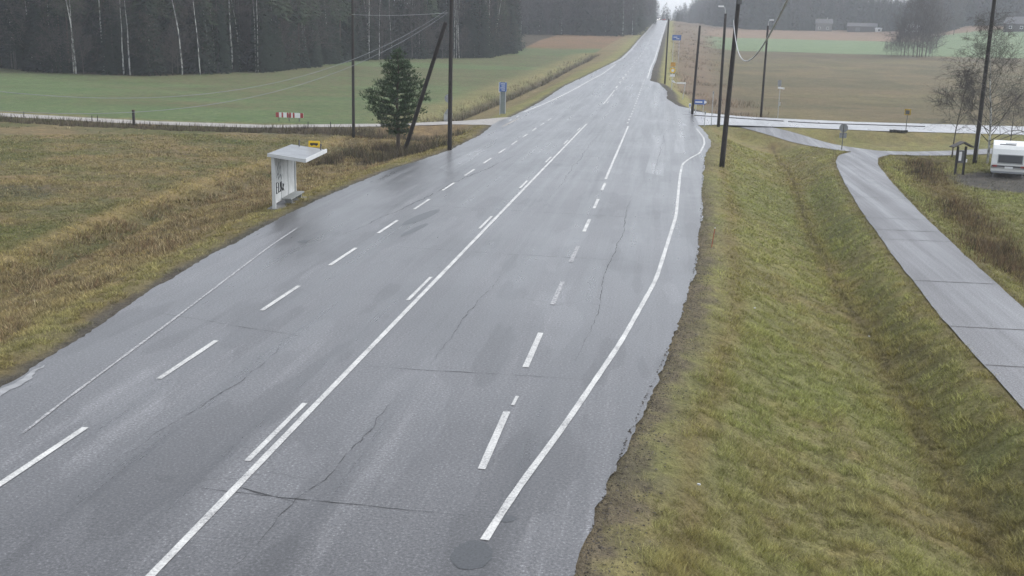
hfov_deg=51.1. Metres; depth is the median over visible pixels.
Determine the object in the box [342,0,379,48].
bare tree
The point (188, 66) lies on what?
spruce tree
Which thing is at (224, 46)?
spruce tree
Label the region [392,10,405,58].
spruce tree
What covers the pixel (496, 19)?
spruce tree
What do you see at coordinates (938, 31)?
bare tree
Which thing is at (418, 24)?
bare tree
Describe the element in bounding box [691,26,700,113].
utility pole
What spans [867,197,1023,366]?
path joints
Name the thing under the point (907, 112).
road sign
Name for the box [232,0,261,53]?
bare tree
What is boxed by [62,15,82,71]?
spruce tree
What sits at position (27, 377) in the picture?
road edge grit
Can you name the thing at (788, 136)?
bicycle path
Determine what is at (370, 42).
spruce tree
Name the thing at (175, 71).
spruce tree
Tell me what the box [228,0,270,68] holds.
birch tree
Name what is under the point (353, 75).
utility pole
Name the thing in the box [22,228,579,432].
worn road markings
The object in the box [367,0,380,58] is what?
spruce tree
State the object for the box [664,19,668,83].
utility pole
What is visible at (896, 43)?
bare tree
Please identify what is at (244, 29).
bare tree
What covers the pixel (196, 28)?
birch tree
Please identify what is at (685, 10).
distant forest
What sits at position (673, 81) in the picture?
street name sign
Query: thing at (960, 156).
notice board
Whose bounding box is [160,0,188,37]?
pine tree
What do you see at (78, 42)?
bare tree
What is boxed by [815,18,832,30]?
house
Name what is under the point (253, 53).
spruce tree
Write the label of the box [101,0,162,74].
birch tree
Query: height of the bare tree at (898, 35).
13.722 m
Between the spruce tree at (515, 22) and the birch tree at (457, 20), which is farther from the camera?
the spruce tree at (515, 22)
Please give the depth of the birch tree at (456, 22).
264.26 m
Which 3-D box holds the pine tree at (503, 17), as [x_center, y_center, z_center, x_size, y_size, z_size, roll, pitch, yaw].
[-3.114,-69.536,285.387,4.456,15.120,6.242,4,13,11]
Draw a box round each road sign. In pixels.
[444,94,452,113]
[670,62,675,89]
[672,35,680,61]
[777,80,783,117]
[839,124,847,149]
[904,109,910,126]
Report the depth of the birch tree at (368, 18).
244.17 m
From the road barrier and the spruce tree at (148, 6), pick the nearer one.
the road barrier
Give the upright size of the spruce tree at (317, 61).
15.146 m
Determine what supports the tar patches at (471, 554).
on the road at (78, 504)
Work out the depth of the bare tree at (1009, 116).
89.59 m
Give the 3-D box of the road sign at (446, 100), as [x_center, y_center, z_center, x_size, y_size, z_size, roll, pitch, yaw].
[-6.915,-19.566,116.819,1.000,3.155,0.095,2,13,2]
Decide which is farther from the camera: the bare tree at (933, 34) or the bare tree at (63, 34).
the bare tree at (933, 34)
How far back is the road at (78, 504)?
23.54 m
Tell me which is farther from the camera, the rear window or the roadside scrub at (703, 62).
the roadside scrub at (703, 62)
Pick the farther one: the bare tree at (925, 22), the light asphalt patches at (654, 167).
the bare tree at (925, 22)
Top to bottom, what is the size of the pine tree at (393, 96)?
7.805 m
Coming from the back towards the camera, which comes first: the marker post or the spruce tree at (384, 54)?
the spruce tree at (384, 54)
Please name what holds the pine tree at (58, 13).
on the ground at (842, 76)
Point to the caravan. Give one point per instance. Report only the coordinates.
(1008, 157)
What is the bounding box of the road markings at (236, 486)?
[0,20,704,575]
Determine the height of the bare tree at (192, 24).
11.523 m
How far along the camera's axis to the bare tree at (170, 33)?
180.56 m
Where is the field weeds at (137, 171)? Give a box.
[0,122,377,233]
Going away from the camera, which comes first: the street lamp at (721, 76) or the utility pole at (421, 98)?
the utility pole at (421, 98)
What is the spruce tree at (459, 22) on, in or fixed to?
on the ground at (842, 76)
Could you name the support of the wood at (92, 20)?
on the ground at (842, 76)
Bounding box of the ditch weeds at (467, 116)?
[412,54,598,122]
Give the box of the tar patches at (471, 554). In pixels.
[298,209,516,569]
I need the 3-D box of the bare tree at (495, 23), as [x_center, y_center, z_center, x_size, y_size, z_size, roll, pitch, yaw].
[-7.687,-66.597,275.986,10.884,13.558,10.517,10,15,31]
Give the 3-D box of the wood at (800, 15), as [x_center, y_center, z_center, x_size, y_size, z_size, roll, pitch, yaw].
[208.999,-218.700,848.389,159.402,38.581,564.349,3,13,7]
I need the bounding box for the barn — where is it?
[847,23,877,31]
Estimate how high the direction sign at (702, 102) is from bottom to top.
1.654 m
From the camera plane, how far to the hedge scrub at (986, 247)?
51.32 m
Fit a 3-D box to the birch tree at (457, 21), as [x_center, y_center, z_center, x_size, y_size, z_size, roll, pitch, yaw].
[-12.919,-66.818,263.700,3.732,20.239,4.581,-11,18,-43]
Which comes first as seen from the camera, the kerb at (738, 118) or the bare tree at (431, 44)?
the kerb at (738, 118)
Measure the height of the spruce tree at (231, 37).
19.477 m
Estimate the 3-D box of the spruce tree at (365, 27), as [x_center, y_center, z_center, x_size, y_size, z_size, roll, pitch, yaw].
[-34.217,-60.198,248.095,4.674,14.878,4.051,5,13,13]
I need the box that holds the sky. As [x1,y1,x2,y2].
[184,0,901,18]
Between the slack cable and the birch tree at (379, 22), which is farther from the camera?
the birch tree at (379, 22)
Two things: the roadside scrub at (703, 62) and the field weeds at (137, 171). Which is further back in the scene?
the roadside scrub at (703, 62)
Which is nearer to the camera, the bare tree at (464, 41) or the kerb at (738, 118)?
the kerb at (738, 118)
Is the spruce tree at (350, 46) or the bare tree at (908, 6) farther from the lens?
the bare tree at (908, 6)
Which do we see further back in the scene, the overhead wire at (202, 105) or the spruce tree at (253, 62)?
the spruce tree at (253, 62)
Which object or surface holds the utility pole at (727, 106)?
on the ground at (842, 76)
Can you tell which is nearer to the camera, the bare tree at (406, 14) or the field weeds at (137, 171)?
the field weeds at (137, 171)
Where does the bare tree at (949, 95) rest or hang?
on the ground at (842, 76)
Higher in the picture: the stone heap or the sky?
the sky
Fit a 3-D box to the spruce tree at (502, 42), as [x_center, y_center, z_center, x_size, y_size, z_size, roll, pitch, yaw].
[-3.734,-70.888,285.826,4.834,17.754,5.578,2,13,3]
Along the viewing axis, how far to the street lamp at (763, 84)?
125.17 m
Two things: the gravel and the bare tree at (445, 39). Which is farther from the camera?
the bare tree at (445, 39)
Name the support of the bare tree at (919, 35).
on the ground at (842, 76)
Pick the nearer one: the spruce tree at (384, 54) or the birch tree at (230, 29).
the birch tree at (230, 29)
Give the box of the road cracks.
[108,132,692,563]
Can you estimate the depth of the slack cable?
23.67 m
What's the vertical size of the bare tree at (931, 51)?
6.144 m
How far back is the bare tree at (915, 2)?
347.56 m
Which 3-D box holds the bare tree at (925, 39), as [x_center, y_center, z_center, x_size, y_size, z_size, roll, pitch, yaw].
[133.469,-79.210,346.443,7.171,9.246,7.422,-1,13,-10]
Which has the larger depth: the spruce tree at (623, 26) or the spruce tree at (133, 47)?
the spruce tree at (623, 26)
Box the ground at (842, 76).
[0,20,1023,575]
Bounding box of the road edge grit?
[0,365,44,395]
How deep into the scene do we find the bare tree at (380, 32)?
248.72 m
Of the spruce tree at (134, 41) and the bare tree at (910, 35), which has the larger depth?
the bare tree at (910, 35)
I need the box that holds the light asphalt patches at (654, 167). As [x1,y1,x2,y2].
[440,132,684,175]
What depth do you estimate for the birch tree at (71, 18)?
175.54 m
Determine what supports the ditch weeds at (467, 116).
on the ground at (842, 76)
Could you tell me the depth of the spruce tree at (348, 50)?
236.55 m
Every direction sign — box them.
[499,82,506,114]
[694,99,706,112]
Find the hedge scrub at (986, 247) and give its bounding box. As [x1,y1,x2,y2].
[898,158,1023,286]
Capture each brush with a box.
[0,112,469,140]
[303,136,454,165]
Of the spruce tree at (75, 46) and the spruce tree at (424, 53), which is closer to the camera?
the spruce tree at (75, 46)
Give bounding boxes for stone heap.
[889,129,907,132]
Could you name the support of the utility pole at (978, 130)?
on the ground at (842, 76)
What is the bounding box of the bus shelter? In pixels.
[267,140,326,209]
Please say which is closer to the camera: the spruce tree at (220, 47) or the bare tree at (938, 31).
the spruce tree at (220, 47)
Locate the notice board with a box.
[949,141,974,174]
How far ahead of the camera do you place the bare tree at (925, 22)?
348.23 m
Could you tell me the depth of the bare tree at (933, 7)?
347.86 m
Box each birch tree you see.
[26,0,89,73]
[56,0,86,73]
[68,0,130,41]
[95,0,132,74]
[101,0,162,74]
[152,0,200,74]
[168,0,227,59]
[176,0,211,73]
[222,0,250,71]
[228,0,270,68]
[235,0,266,68]
[239,0,273,72]
[359,0,381,57]
[361,0,375,49]
[361,1,382,53]
[370,0,392,59]
[376,0,396,52]
[442,1,468,57]
[443,0,463,50]
[448,2,466,52]
[453,0,463,57]
[487,0,513,35]
[926,6,1023,162]
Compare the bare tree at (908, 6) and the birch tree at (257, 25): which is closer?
the birch tree at (257, 25)
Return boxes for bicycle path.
[733,125,992,155]
[836,151,1023,408]
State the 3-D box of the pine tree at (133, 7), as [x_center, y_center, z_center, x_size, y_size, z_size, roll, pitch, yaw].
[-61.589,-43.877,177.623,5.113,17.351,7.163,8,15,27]
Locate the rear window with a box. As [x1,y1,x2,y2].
[997,154,1023,164]
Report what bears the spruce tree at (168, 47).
on the ground at (842, 76)
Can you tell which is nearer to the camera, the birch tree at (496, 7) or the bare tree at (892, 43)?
the birch tree at (496, 7)
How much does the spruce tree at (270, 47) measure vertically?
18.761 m
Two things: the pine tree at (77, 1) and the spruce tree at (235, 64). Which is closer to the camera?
the pine tree at (77, 1)
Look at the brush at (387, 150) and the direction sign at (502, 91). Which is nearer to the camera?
the brush at (387, 150)
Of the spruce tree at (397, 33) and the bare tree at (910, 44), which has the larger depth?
the bare tree at (910, 44)
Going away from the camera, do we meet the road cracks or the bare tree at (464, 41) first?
the road cracks
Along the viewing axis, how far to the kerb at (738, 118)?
109.41 m
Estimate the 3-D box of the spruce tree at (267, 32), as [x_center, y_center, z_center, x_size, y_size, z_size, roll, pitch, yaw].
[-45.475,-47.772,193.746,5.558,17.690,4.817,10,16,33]
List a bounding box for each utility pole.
[349,0,354,137]
[404,0,452,150]
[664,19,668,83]
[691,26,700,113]
[719,0,741,167]
[972,0,995,162]
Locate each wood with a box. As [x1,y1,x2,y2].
[10,0,526,73]
[518,0,659,35]
[675,0,925,31]
[921,0,1023,34]
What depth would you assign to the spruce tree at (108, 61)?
177.05 m
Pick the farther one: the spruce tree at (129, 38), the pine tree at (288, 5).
the pine tree at (288, 5)
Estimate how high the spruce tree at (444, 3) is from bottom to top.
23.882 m
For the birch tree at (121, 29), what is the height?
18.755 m
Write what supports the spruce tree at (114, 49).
on the ground at (842, 76)
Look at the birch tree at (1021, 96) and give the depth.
79.61 m
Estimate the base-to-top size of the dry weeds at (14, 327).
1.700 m
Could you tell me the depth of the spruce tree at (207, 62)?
182.85 m
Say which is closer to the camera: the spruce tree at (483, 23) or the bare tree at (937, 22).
the spruce tree at (483, 23)
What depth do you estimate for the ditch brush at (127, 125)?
94.17 m
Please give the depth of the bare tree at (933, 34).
350.86 m
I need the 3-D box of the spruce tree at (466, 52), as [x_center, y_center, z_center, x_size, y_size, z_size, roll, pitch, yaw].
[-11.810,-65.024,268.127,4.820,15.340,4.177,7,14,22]
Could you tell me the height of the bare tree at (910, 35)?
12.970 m
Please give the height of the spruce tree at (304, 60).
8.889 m
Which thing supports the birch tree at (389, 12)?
on the ground at (842, 76)
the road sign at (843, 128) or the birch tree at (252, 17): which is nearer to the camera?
the road sign at (843, 128)
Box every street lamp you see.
[717,6,726,126]
[760,20,773,116]
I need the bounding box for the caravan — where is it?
[990,140,1023,178]
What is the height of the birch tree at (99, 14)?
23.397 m
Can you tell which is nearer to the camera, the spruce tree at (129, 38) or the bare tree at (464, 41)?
the spruce tree at (129, 38)
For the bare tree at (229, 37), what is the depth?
189.86 m
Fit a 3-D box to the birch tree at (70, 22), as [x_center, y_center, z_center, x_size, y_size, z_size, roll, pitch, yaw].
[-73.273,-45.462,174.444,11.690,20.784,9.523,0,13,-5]
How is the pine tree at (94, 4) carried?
on the ground at (842, 76)
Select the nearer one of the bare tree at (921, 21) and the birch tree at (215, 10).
the birch tree at (215, 10)
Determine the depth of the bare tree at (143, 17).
174.26 m
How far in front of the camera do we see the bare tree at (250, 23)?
192.24 m
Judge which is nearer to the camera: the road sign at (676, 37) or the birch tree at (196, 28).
the birch tree at (196, 28)
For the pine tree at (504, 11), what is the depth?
281.96 m
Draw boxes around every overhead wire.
[0,10,446,97]
[4,13,446,113]
[352,13,440,15]
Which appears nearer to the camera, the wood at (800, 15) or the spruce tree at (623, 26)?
the spruce tree at (623, 26)
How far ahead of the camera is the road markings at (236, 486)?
21.68 m
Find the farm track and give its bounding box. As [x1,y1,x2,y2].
[0,113,518,127]
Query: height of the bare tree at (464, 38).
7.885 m
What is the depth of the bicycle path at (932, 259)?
39.17 m
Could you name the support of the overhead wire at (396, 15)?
attached to the utility pole at (353, 75)
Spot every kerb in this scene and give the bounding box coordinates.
[686,114,781,120]
[788,121,924,126]
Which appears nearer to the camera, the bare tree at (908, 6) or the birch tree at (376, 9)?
the birch tree at (376, 9)
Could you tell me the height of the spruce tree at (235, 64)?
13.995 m
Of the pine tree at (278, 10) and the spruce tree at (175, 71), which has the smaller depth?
the spruce tree at (175, 71)
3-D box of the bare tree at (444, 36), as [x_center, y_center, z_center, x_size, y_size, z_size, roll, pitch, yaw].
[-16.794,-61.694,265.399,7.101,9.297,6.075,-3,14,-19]
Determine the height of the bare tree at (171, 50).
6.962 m
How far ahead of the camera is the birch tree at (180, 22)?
178.65 m
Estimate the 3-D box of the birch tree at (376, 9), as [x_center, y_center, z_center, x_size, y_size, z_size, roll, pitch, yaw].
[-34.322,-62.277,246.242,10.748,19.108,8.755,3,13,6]
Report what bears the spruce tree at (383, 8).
on the ground at (842, 76)
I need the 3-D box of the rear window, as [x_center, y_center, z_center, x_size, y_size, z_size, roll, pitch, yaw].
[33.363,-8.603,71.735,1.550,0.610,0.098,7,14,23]
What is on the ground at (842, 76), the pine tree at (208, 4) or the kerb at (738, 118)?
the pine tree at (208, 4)
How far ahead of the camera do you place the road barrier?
102.86 m
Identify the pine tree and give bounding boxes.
[38,0,76,72]
[50,0,82,69]
[52,0,87,72]
[89,0,117,34]
[123,0,157,74]
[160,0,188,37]
[185,0,217,72]
[208,0,237,21]
[266,0,288,19]
[275,0,291,42]
[354,0,374,21]
[359,47,430,149]
[495,0,509,15]
[498,1,507,53]
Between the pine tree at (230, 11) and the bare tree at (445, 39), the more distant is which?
the bare tree at (445, 39)
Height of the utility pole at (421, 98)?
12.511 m
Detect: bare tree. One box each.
[31,11,78,72]
[42,5,97,62]
[61,20,103,73]
[119,11,167,75]
[156,33,184,74]
[157,17,199,73]
[176,7,212,72]
[203,20,240,53]
[224,0,276,56]
[230,0,252,52]
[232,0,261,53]
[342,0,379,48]
[366,11,400,58]
[370,8,402,52]
[383,0,438,57]
[396,0,441,58]
[427,30,435,53]
[431,22,448,58]
[433,20,458,57]
[455,27,472,57]
[457,27,475,53]
[464,0,499,47]
[478,3,510,40]
[497,4,515,43]
[880,17,912,55]
[884,0,926,55]
[884,0,935,56]
[886,37,898,54]
[890,0,951,56]
[890,36,903,54]
[891,0,943,55]
[891,32,907,55]
[899,4,948,56]
[901,16,921,52]
[903,36,916,53]
[906,32,928,53]
[914,0,952,55]
[918,29,938,56]
[921,1,957,46]
[921,16,945,53]
[926,13,945,52]
[927,41,937,55]
[927,66,994,156]
[938,9,954,34]
[976,88,1023,140]
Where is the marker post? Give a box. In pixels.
[131,110,134,124]
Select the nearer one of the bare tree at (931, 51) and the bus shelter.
the bus shelter
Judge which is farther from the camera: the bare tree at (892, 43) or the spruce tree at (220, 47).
the bare tree at (892, 43)
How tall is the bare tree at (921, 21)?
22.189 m
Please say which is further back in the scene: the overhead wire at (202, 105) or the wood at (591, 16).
the wood at (591, 16)
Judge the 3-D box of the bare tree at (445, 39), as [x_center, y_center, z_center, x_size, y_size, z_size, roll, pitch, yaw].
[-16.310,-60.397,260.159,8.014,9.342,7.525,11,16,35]
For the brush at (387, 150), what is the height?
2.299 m
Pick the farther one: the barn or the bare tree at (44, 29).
the barn
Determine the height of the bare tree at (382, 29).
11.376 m
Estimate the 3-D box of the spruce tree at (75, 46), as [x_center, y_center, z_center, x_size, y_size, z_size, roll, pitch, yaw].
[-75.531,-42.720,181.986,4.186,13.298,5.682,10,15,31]
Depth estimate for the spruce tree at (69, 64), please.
178.99 m
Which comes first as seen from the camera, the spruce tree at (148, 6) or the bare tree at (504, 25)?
the spruce tree at (148, 6)
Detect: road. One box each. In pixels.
[0,20,710,575]
[683,111,1023,134]
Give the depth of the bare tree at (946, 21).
503.95 m
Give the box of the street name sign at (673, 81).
[672,80,685,99]
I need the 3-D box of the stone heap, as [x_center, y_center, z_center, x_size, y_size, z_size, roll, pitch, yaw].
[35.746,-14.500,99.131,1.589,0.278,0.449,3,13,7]
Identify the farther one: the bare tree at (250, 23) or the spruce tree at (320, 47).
the spruce tree at (320, 47)
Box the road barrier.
[276,112,303,121]
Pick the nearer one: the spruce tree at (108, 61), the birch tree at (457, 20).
the spruce tree at (108, 61)
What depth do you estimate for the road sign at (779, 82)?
124.95 m
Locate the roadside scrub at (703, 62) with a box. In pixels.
[668,22,768,117]
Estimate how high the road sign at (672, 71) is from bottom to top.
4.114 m
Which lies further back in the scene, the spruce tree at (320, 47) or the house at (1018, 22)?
the house at (1018, 22)
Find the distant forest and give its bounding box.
[656,0,914,22]
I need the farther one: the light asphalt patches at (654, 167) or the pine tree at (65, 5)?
the pine tree at (65, 5)
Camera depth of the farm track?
97.61 m
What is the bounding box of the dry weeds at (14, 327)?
[0,129,463,343]
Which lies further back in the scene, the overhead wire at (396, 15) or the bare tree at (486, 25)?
the bare tree at (486, 25)
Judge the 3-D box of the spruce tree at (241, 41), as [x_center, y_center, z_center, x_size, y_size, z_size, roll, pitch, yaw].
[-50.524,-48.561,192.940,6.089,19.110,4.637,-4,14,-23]
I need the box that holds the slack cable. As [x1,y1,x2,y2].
[733,0,787,61]
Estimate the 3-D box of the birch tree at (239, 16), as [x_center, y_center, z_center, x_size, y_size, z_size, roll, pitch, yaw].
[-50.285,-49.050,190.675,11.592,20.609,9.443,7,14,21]
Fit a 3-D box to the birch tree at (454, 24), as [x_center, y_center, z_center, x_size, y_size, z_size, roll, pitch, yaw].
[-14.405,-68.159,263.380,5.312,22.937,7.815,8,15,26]
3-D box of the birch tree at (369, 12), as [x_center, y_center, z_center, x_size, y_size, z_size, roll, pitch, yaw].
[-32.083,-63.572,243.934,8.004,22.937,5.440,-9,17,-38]
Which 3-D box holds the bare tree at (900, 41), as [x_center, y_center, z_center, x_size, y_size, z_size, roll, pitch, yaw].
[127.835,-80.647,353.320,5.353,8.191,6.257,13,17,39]
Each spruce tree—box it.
[44,4,77,72]
[59,17,84,71]
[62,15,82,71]
[97,0,127,74]
[97,31,116,74]
[120,34,133,72]
[125,32,147,74]
[128,24,147,72]
[130,0,168,75]
[160,27,185,73]
[162,13,180,73]
[177,0,213,72]
[183,0,216,74]
[204,0,231,73]
[208,0,227,58]
[219,0,247,71]
[223,0,247,70]
[224,1,243,70]
[247,16,267,71]
[248,0,277,71]
[249,0,271,72]
[255,4,271,70]
[297,27,310,67]
[303,3,322,67]
[314,24,324,64]
[343,27,351,61]
[348,7,356,60]
[359,3,378,59]
[360,1,373,59]
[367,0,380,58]
[373,0,392,52]
[382,29,392,58]
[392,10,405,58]
[410,0,427,58]
[438,0,455,50]
[448,7,467,57]
[457,0,471,57]
[472,0,490,57]
[488,0,501,55]
[498,3,504,53]
[511,0,517,52]
[617,11,625,35]
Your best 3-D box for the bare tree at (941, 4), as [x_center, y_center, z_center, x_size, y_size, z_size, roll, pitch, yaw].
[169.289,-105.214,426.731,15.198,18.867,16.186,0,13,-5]
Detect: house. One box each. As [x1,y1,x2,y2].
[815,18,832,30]
[1003,17,1023,31]
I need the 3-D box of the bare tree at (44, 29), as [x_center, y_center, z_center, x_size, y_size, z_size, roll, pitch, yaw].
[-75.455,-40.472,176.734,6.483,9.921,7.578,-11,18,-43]
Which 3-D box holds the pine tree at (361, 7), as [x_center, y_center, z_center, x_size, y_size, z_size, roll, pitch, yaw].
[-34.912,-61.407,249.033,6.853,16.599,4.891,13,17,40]
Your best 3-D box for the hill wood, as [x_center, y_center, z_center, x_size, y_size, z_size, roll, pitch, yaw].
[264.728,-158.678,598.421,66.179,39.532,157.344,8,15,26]
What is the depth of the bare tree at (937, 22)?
355.10 m
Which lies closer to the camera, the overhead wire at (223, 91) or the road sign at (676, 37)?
the overhead wire at (223, 91)
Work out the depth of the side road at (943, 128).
105.25 m
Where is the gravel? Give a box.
[575,159,727,575]

